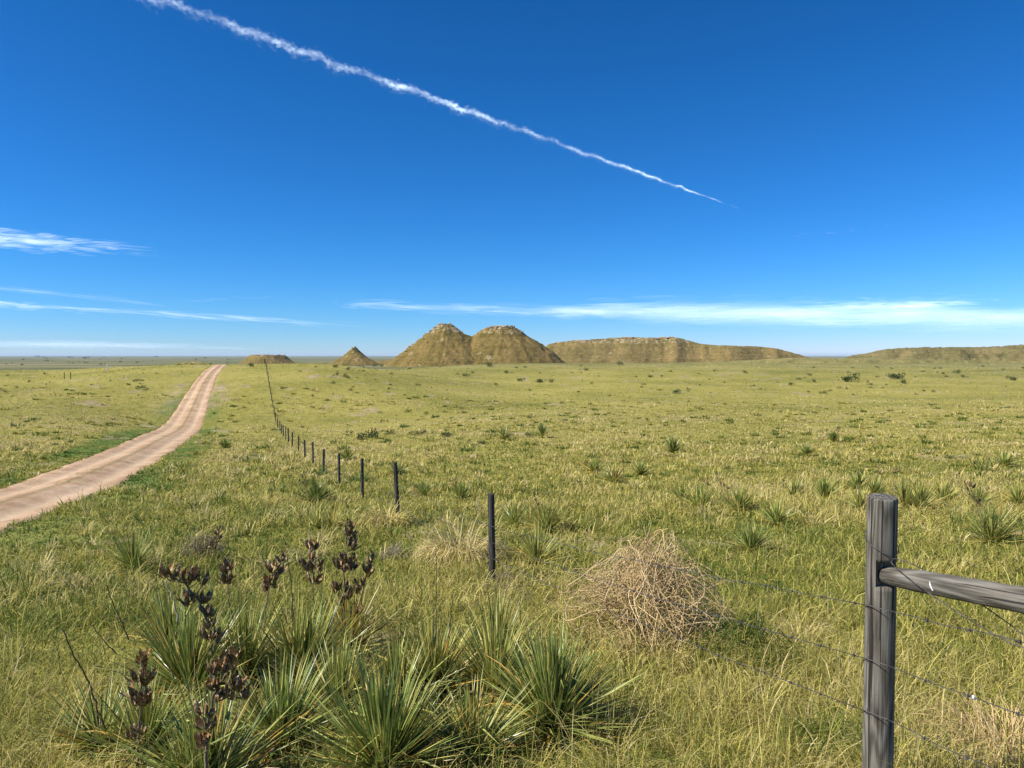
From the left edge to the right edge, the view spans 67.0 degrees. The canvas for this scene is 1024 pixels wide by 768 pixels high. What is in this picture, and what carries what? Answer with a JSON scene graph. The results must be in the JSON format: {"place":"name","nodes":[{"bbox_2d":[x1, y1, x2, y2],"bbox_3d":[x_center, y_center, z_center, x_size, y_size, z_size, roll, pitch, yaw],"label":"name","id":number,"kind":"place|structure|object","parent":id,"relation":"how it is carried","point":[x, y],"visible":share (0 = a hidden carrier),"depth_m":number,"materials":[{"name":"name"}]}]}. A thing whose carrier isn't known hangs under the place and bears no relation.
{"place":"outdoors","nodes":[
{"label":"outdoors","id":0,"kind":"place"},
{"bbox_2d":[0,364,228,533],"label":"road","id":1,"kind":"structure","parent":0,"point":[21,501],"depth_m":35.17,"materials":[{"name":"beige soil"}]},
{"bbox_2d":[172,361,207,364],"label":"hill","id":2,"kind":"structure","parent":0,"point":[191,362],"depth_m":212.25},
{"bbox_2d":[239,354,294,363],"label":"hill","id":3,"kind":"structure","parent":0,"point":[268,358],"depth_m":1269.45,"materials":[{"name":"stone"}]},
{"bbox_2d":[329,346,381,364],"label":"hill","id":4,"kind":"structure","parent":0,"point":[354,355],"depth_m":934.86,"materials":[{"name":"stone"}]},
{"bbox_2d":[376,360,390,364],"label":"hill","id":5,"kind":"structure","parent":0,"point":[383,362],"depth_m":997.11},
{"bbox_2d":[383,323,473,366],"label":"hill","id":6,"kind":"structure","parent":0,"point":[443,344],"depth_m":668.43,"materials":[{"name":"stone"}]},
{"bbox_2d":[0,356,1023,767],"bbox_3d":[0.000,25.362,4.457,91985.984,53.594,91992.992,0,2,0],"label":"ground","id":7,"kind":"structure","parent":0,"point":[230,388],"depth_m":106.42,"materials":[{"name":"green plant"}]},
{"bbox_2d":[20,584,168,767],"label":"yucca","id":8,"kind":"object","parent":7,"relation":"on","point":[88,716],"visible":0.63,"depth_m":4.28,"materials":[{"name":"green plant"}]},
{"bbox_2d":[89,522,173,573],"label":"yucca","id":9,"kind":"object","parent":7,"relation":"on","point":[125,557],"visible":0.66,"depth_m":10.13,"materials":[{"name":"green plant"}]},
{"bbox_2d":[55,629,228,767],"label":"yucca","id":10,"kind":"object","parent":7,"relation":"on","point":[143,713],"visible":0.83,"depth_m":4.05,"materials":[{"name":"green plant"}]},
{"bbox_2d":[104,582,233,659],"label":"yucca","id":11,"kind":"object","parent":7,"relation":"on","point":[163,613],"visible":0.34,"depth_m":6.20,"materials":[{"name":"green plant"}]},
{"bbox_2d":[89,561,271,706],"bbox_3d":[-2.161,1.744,5.205,1.247,1.209,1.254,0,2,0],"label":"yucca","id":12,"kind":"object","parent":7,"relation":"on","point":[184,652],"visible":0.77,"depth_m":5.09,"materials":[{"name":"green plant"}]},
{"bbox_2d":[170,528,231,561],"bbox_3d":[-4.313,2.262,10.858,0.802,0.458,0.789,0,2,0],"label":"dead brush","id":13,"kind":"object","parent":7,"relation":"on","point":[199,546],"visible":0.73,"depth_m":10.82,"materials":[{"name":"plant"}]},
{"bbox_2d":[197,524,224,558],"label":"seed stalk","id":14,"kind":"object","parent":13,"relation":"attached to","point":[216,533],"visible":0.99,"depth_m":10.58,"materials":[{"name":"brown plant"}]},
{"bbox_2d":[106,645,325,767],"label":"yucca","id":15,"kind":"object","parent":7,"relation":"on","point":[205,741],"visible":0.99,"depth_m":3.68,"materials":[{"name":"green plant"}]},
{"bbox_2d":[217,437,233,447],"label":"yucca","id":16,"kind":"object","parent":7,"relation":"on","point":[226,444],"visible":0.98,"depth_m":51.98,"materials":[{"name":"green plant"}]},
{"bbox_2d":[152,587,320,694],"bbox_3d":[-1.907,1.912,5.433,1.218,0.906,1.195,0,2,0],"label":"yucca","id":17,"kind":"object","parent":7,"relation":"on","point":[242,628],"visible":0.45,"depth_m":5.43,"materials":[{"name":"green plant"}]},
{"bbox_2d":[187,647,361,764],"bbox_3d":[-1.316,1.794,4.251,0.976,0.670,0.949,1,2,16],"label":"yucca","id":18,"kind":"object","parent":7,"relation":"on","point":[279,705],"visible":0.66,"depth_m":4.26,"materials":[{"name":"green plant"}]},
{"bbox_2d":[214,549,386,696],"bbox_3d":[-1.554,1.753,5.502,1.386,1.097,1.296,0,2,0],"label":"yucca","id":19,"kind":"object","parent":7,"relation":"on","point":[307,637],"visible":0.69,"depth_m":5.49,"materials":[{"name":"green plant"}]},
{"bbox_2d":[304,440,305,457],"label":"fence post","id":20,"kind":"object","parent":7,"relation":"on","point":[304,449],"visible":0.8,"depth_m":42.35,"materials":[{"name":"grey wood"}]},
{"bbox_2d":[312,442,313,463],"bbox_3d":[-9.498,3.458,36.921,0.089,1.391,0.084,-2,3,-27],"label":"fence post","id":21,"kind":"object","parent":7,"relation":"on","point":[312,452],"visible":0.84,"depth_m":36.88,"materials":[{"name":"grey wood"}]},
{"bbox_2d":[290,472,338,502],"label":"yucca","id":22,"kind":"object","parent":7,"relation":"on","point":[315,493],"visible":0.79,"depth_m":19.51,"materials":[{"name":"green plant"}]},
{"bbox_2d":[294,502,347,528],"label":"yucca","id":23,"kind":"object","parent":7,"relation":"on","point":[322,520],"visible":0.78,"depth_m":14.19,"materials":[{"name":"green plant"}]},
{"bbox_2d":[322,449,324,471],"bbox_3d":[-7.664,3.269,31.465,0.099,1.256,0.100,2,2,17],"label":"fence post","id":24,"kind":"object","parent":7,"relation":"on","point":[323,457],"visible":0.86,"depth_m":31.43,"materials":[{"name":"grey wood"}]},
{"bbox_2d":[247,626,410,734],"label":"yucca","id":25,"kind":"object","parent":7,"relation":"on","point":[340,659],"visible":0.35,"depth_m":4.82,"materials":[{"name":"green plant"}]},
{"bbox_2d":[338,453,340,482],"bbox_3d":[-5.807,3.000,25.999,0.088,1.353,0.086,2,3,40],"label":"fence post","id":26,"kind":"object","parent":7,"relation":"on","point":[339,474],"visible":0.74,"depth_m":25.96,"materials":[{"name":"grey wood"}]},
{"bbox_2d":[332,444,359,460],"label":"yucca","id":27,"kind":"object","parent":7,"relation":"on","point":[346,455],"visible":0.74,"depth_m":39.39,"materials":[{"name":"green plant"}]},
{"bbox_2d":[284,517,413,662],"bbox_3d":[-1.356,1.717,6.214,1.112,1.336,1.158,0,2,0],"label":"yucca","id":28,"kind":"object","parent":7,"relation":"on","point":[346,564],"visible":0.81,"depth_m":6.18,"materials":[{"name":"green plant"}]},
{"bbox_2d":[346,430,376,439],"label":"shrub","id":29,"kind":"object","parent":7,"relation":"on","point":[362,434],"visible":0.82,"depth_m":61.37,"materials":[{"name":"green plant"}]},
{"bbox_2d":[361,458,363,497],"bbox_3d":[-3.972,2.664,20.523,0.086,1.396,0.131,-1,2,-15],"label":"fence post","id":30,"kind":"object","parent":7,"relation":"on","point":[362,477],"visible":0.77,"depth_m":20.48,"materials":[{"name":"grey wood"}]},
{"bbox_2d":[355,428,379,439],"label":"shrub","id":31,"kind":"object","parent":7,"relation":"on","point":[374,434],"visible":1,"depth_m":60.27,"materials":[{"name":"green plant"}]},
{"bbox_2d":[337,492,425,530],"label":"grass tuft","id":32,"kind":"object","parent":7,"relation":"on","point":[375,516],"visible":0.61,"depth_m":14.44,"materials":[{"name":"beige plant"}]},
{"bbox_2d":[262,639,501,767],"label":"yucca","id":33,"kind":"object","parent":7,"relation":"on","point":[382,723],"visible":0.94,"depth_m":3.90,"materials":[{"name":"green plant"}]},
{"bbox_2d":[385,430,394,434],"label":"shrub","id":34,"kind":"object","parent":7,"relation":"on","point":[391,431],"visible":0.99,"depth_m":65.38,"materials":[{"name":"green plant"}]},
{"bbox_2d":[376,539,411,560],"bbox_3d":[-1.669,2.345,11.019,0.596,0.302,0.620,1,2,13],"label":"dead brush","id":35,"kind":"object","parent":7,"relation":"on","point":[393,548],"visible":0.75,"depth_m":10.98,"materials":[{"name":"plant"}]},
{"bbox_2d":[393,462,399,515],"bbox_3d":[-2.237,2.275,15.073,0.161,1.504,0.086,1,2,21],"label":"fence post","id":36,"kind":"object","parent":7,"relation":"on","point":[396,487],"visible":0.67,"depth_m":15.04,"materials":[{"name":"grey wood"}]},
{"bbox_2d":[383,458,410,474],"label":"yucca","id":37,"kind":"object","parent":7,"relation":"on","point":[389,467],"visible":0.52,"depth_m":29.46,"materials":[{"name":"green plant"}]},
{"bbox_2d":[340,621,471,714],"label":"yucca","id":38,"kind":"object","parent":7,"relation":"on","point":[390,660],"visible":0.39,"depth_m":4.94,"materials":[{"name":"green plant"}]},
{"bbox_2d":[409,429,426,434],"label":"shrub","id":39,"kind":"object","parent":7,"relation":"on","point":[423,432],"visible":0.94,"depth_m":60.56,"materials":[{"name":"green plant"}]},
{"bbox_2d":[412,478,436,497],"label":"yucca","id":40,"kind":"object","parent":7,"relation":"on","point":[424,490],"visible":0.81,"depth_m":21.21,"materials":[{"name":"green plant"}]},
{"bbox_2d":[364,548,504,716],"bbox_3d":[-0.508,1.638,5.132,1.100,1.105,1.200,0,2,0],"label":"yucca","id":41,"kind":"object","parent":7,"relation":"on","point":[432,646],"visible":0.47,"depth_m":5.11,"materials":[{"name":"green plant"}]},
{"bbox_2d":[440,432,451,436],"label":"shrub","id":42,"kind":"object","parent":7,"relation":"on","point":[446,434],"visible":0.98,"depth_m":55.43,"materials":[{"name":"green plant"}]},
{"bbox_2d":[398,507,515,568],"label":"grass tuft","id":43,"kind":"object","parent":7,"relation":"on","point":[454,547],"visible":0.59,"depth_m":10.52,"materials":[{"name":"beige plant"}]},
{"bbox_2d":[442,479,477,500],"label":"yucca","id":44,"kind":"object","parent":7,"relation":"on","point":[461,492],"visible":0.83,"depth_m":19.99,"materials":[{"name":"green plant"}]},
{"bbox_2d":[467,439,485,444],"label":"shrub","id":45,"kind":"object","parent":7,"relation":"on","point":[481,442],"visible":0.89,"depth_m":46.22,"materials":[{"name":"green plant"}]},
{"bbox_2d":[423,603,537,708],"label":"yucca","id":46,"kind":"object","parent":7,"relation":"on","point":[491,644],"visible":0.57,"depth_m":5.10,"materials":[{"name":"green plant"}]},
{"bbox_2d":[407,660,555,767],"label":"yucca","id":47,"kind":"object","parent":7,"relation":"on","point":[473,726],"visible":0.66,"depth_m":4.10,"materials":[{"name":"green plant"}]},
{"bbox_2d":[488,493,495,582],"bbox_3d":[-0.238,1.974,9.164,0.082,1.363,0.082,0,3,16],"label":"fence post","id":48,"kind":"object","parent":7,"relation":"on","point":[491,531],"visible":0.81,"depth_m":9.12,"materials":[{"name":"grey wood"}]},
{"bbox_2d":[445,580,550,659],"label":"yucca","id":49,"kind":"object","parent":7,"relation":"on","point":[500,612],"visible":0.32,"depth_m":5.96,"materials":[{"name":"green plant"}]},
{"bbox_2d":[494,423,513,438],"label":"yucca","id":50,"kind":"object","parent":7,"relation":"on","point":[503,433],"visible":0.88,"depth_m":50.66,"materials":[{"name":"green plant"}]},
{"bbox_2d":[476,565,533,601],"bbox_3d":[-0.056,2.104,8.148,0.576,0.359,0.633,2,3,44],"label":"dead brush","id":51,"kind":"object","parent":7,"relation":"on","point":[509,575],"visible":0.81,"depth_m":8.16,"materials":[{"name":"brown plant"}]},
{"bbox_2d":[498,500,529,526],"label":"yucca","id":52,"kind":"object","parent":7,"relation":"on","point":[514,518],"visible":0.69,"depth_m":14.39,"materials":[{"name":"green plant"}]},
{"bbox_2d":[498,518,572,566],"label":"yucca","id":53,"kind":"object","parent":7,"relation":"on","point":[534,548],"visible":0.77,"depth_m":10.36,"materials":[{"name":"green plant"}]},
{"bbox_2d":[536,423,549,437],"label":"yucca","id":54,"kind":"object","parent":7,"relation":"on","point":[542,429],"visible":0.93,"depth_m":51.47,"materials":[{"name":"green plant"}]},
{"bbox_2d":[518,491,574,533],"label":"yucca","id":55,"kind":"object","parent":7,"relation":"on","point":[548,519],"visible":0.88,"depth_m":13.64,"materials":[{"name":"green plant"}]},
{"bbox_2d":[460,610,657,760],"bbox_3d":[0.285,1.792,4.464,1.146,0.882,1.204,1,2,21],"label":"yucca","id":56,"kind":"object","parent":7,"relation":"on","point":[550,671],"visible":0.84,"depth_m":4.50,"materials":[{"name":"green plant"}]},
{"bbox_2d":[580,457,603,472],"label":"yucca","id":57,"kind":"object","parent":7,"relation":"on","point":[593,466],"visible":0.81,"depth_m":29.00,"materials":[{"name":"green plant"}]},
{"bbox_2d":[553,611,650,665],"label":"grass tuft","id":58,"kind":"object","parent":7,"relation":"on","point":[603,644],"visible":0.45,"depth_m":6.11,"materials":[{"name":"plant"}]},
{"bbox_2d":[592,455,629,484],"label":"yucca","id":59,"kind":"object","parent":7,"relation":"on","point":[611,474],"visible":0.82,"depth_m":24.95,"materials":[{"name":"green plant"}]},
{"bbox_2d":[538,523,741,665],"bbox_3d":[1.093,1.701,6.506,1.824,1.052,1.796,0,2,0],"label":"tumbleweed","id":60,"kind":"object","parent":7,"relation":"on","point":[656,584],"visible":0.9,"depth_m":6.41,"materials":[{"name":"beige plant"}]},
{"bbox_2d":[630,457,651,475],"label":"yucca","id":61,"kind":"object","parent":7,"relation":"on","point":[640,469],"visible":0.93,"depth_m":27.84,"materials":[{"name":"green plant"}]},
{"bbox_2d":[586,616,714,676],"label":"grass tuft","id":62,"kind":"object","parent":7,"relation":"on","point":[664,659],"visible":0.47,"depth_m":5.87,"materials":[{"name":"green plant"}]},
{"bbox_2d":[660,436,683,452],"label":"yucca","id":63,"kind":"object","parent":7,"relation":"on","point":[673,446],"visible":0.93,"depth_m":39.17,"materials":[{"name":"green plant"}]},
{"bbox_2d":[663,478,696,501],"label":"yucca","id":64,"kind":"object","parent":7,"relation":"on","point":[680,491],"visible":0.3,"depth_m":18.49,"materials":[{"name":"green plant"}]},
{"bbox_2d":[672,388,690,393],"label":"shrub","id":65,"kind":"object","parent":7,"relation":"on","point":[676,391],"visible":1,"depth_m":147.47,"materials":[{"name":"green plant"}]},
{"bbox_2d":[646,600,745,645],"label":"grass tuft","id":66,"kind":"object","parent":7,"relation":"on","point":[698,619],"visible":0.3,"depth_m":6.62,"materials":[{"name":"plant"}]},
{"bbox_2d":[677,476,730,506],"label":"yucca","id":67,"kind":"object","parent":7,"relation":"on","point":[701,494],"visible":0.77,"depth_m":17.69,"materials":[{"name":"green plant"}]},
{"bbox_2d":[713,482,762,511],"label":"yucca","id":68,"kind":"object","parent":7,"relation":"on","point":[738,497],"visible":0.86,"depth_m":16.78,"materials":[{"name":"green plant"}]},
{"bbox_2d":[726,452,762,461],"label":"grass tuft","id":69,"kind":"object","parent":7,"relation":"on","point":[742,458],"visible":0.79,"depth_m":34.54,"materials":[{"name":"beige plant"}]},
{"bbox_2d":[719,516,781,554],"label":"yucca","id":70,"kind":"object","parent":7,"relation":"on","point":[751,537],"visible":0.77,"depth_m":11.56,"materials":[{"name":"green plant"}]},
{"bbox_2d":[681,609,821,680],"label":"shrub","id":71,"kind":"object","parent":7,"relation":"on","point":[744,634],"visible":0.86,"depth_m":5.70,"materials":[{"name":"twig"},{"name":"leaf"}]},
{"bbox_2d":[751,575,782,594],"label":"leafy weed","id":72,"kind":"object","parent":7,"relation":"on","point":[766,579],"visible":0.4,"depth_m":8.45,"materials":[{"name":"green plant"}]},
{"bbox_2d":[754,496,800,525],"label":"yucca","id":73,"kind":"object","parent":7,"relation":"on","point":[776,516],"visible":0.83,"depth_m":14.57,"materials":[{"name":"green plant"}]},
{"bbox_2d":[781,474,810,495],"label":"yucca","id":74,"kind":"object","parent":7,"relation":"on","point":[793,491],"visible":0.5,"depth_m":20.01,"materials":[{"name":"green plant"}]},
{"bbox_2d":[794,443,816,455],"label":"yucca","id":75,"kind":"object","parent":7,"relation":"on","point":[807,450],"visible":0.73,"depth_m":37.42,"materials":[{"name":"green plant"}]},
{"bbox_2d":[760,590,852,646],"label":"grass tuft","id":76,"kind":"object","parent":7,"relation":"on","point":[796,628],"visible":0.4,"depth_m":6.64,"materials":[{"name":"plant"}]},
{"bbox_2d":[806,474,845,497],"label":"yucca","id":77,"kind":"object","parent":7,"relation":"on","point":[825,487],"visible":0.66,"depth_m":19.50,"materials":[{"name":"green plant"}]},
{"bbox_2d":[822,429,839,442],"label":"yucca","id":78,"kind":"object","parent":7,"relation":"on","point":[833,435],"visible":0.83,"depth_m":47.30,"materials":[{"name":"green plant"}]},
{"bbox_2d":[754,680,908,766],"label":"grass tuft","id":79,"kind":"object","parent":7,"relation":"on","point":[824,726],"visible":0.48,"depth_m":4.34,"materials":[{"name":"plant"}]},
{"bbox_2d":[842,372,859,381],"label":"shrub","id":80,"kind":"object","parent":7,"relation":"on","point":[854,376],"visible":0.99,"depth_m":190.45,"materials":[{"name":"green plant"}]},
{"bbox_2d":[839,483,869,508],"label":"yucca","id":81,"kind":"object","parent":7,"relation":"on","point":[858,499],"visible":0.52,"depth_m":16.80,"materials":[{"name":"green plant"}]},
{"bbox_2d":[841,467,869,490],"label":"yucca","id":82,"kind":"object","parent":7,"relation":"on","point":[857,479],"visible":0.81,"depth_m":22.23,"materials":[{"name":"green plant"}]},
{"bbox_2d":[856,465,892,494],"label":"yucca","id":83,"kind":"object","parent":7,"relation":"on","point":[875,486],"visible":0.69,"depth_m":20.76,"materials":[{"name":"green plant"}]},
{"bbox_2d":[888,373,905,378],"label":"shrub","id":84,"kind":"object","parent":7,"relation":"on","point":[898,376],"visible":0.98,"depth_m":198.44,"materials":[{"name":"green plant"}]},
{"bbox_2d":[887,478,927,495],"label":"yucca","id":85,"kind":"object","parent":7,"relation":"on","point":[904,484],"visible":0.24,"depth_m":19.64,"materials":[{"name":"green plant"}]},
{"bbox_2d":[880,466,953,509],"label":"yucca","id":86,"kind":"object","parent":7,"relation":"on","point":[906,498],"visible":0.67,"depth_m":16.91,"materials":[{"name":"green plant"}]},
{"bbox_2d":[862,493,1023,767],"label":"fence brace","id":87,"kind":"object","parent":7,"relation":"on","point":[885,577],"visible":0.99,"depth_m":3.46,"materials":[{"name":"wood"}]},
{"bbox_2d":[266,370,991,767],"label":"barbed wire","id":88,"kind":"object","parent":87,"relation":"attached to","point":[732,660],"visible":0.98,"depth_m":4.19,"materials":[{"name":"grey metal"}]},
{"bbox_2d":[266,369,1023,716],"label":"barbed wire","id":89,"kind":"object","parent":87,"relation":"attached to","point":[730,619],"visible":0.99,"depth_m":4.01,"materials":[{"name":"grey metal"}]},
{"bbox_2d":[266,368,1023,645],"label":"barbed wire","id":90,"kind":"object","parent":87,"relation":"attached to","point":[926,620],"visible":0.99,"depth_m":4.06,"materials":[{"name":"grey metal"}]},
{"bbox_2d":[921,470,968,500],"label":"yucca","id":91,"kind":"object","parent":7,"relation":"on","point":[945,489],"visible":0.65,"depth_m":18.91,"materials":[{"name":"green plant"}]},
{"bbox_2d":[904,680,1023,767],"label":"grass tuft","id":92,"kind":"object","parent":7,"relation":"on","point":[1012,728],"visible":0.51,"depth_m":4.30,"materials":[{"name":"beige plant"}]},
{"bbox_2d":[958,479,1000,503],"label":"yucca","id":93,"kind":"object","parent":7,"relation":"on","point":[979,492],"visible":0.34,"depth_m":18.29,"materials":[{"name":"green plant"}]},
{"bbox_2d":[946,480,1023,547],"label":"yucca","id":94,"kind":"object","parent":7,"relation":"on","point":[990,527],"visible":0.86,"depth_m":12.30,"materials":[{"name":"green plant"}]},
{"bbox_2d":[989,451,1020,466],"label":"yucca","id":95,"kind":"object","parent":7,"relation":"on","point":[1004,461],"visible":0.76,"depth_m":32.18,"materials":[{"name":"green plant"}]},
{"bbox_2d":[996,480,1023,503],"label":"yucca","id":96,"kind":"object","parent":7,"relation":"on","point":[1015,495],"visible":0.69,"depth_m":18.73,"materials":[{"name":"green plant"}]},
{"bbox_2d":[0,0,1023,355],"label":"sky","id":97,"kind":"structure","parent":0,"point":[178,177],"materials":[{"name":"blue"}]},
{"bbox_2d":[471,325,564,364],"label":"hill","id":98,"kind":"structure","parent":0,"point":[503,344],"depth_m":676.17,"materials":[{"name":"stone"}]},
{"bbox_2d":[546,336,807,362],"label":"hill","id":99,"kind":"structure","parent":0,"point":[670,349],"depth_m":930.37,"materials":[{"name":"stone"}]},
{"bbox_2d":[687,358,1023,363],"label":"hill","id":100,"kind":"structure","parent":0,"point":[834,360],"depth_m":654.74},
{"bbox_2d":[846,344,1023,360],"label":"hill","id":101,"kind":"structure","parent":0,"point":[1007,353],"depth_m":840.23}
]}

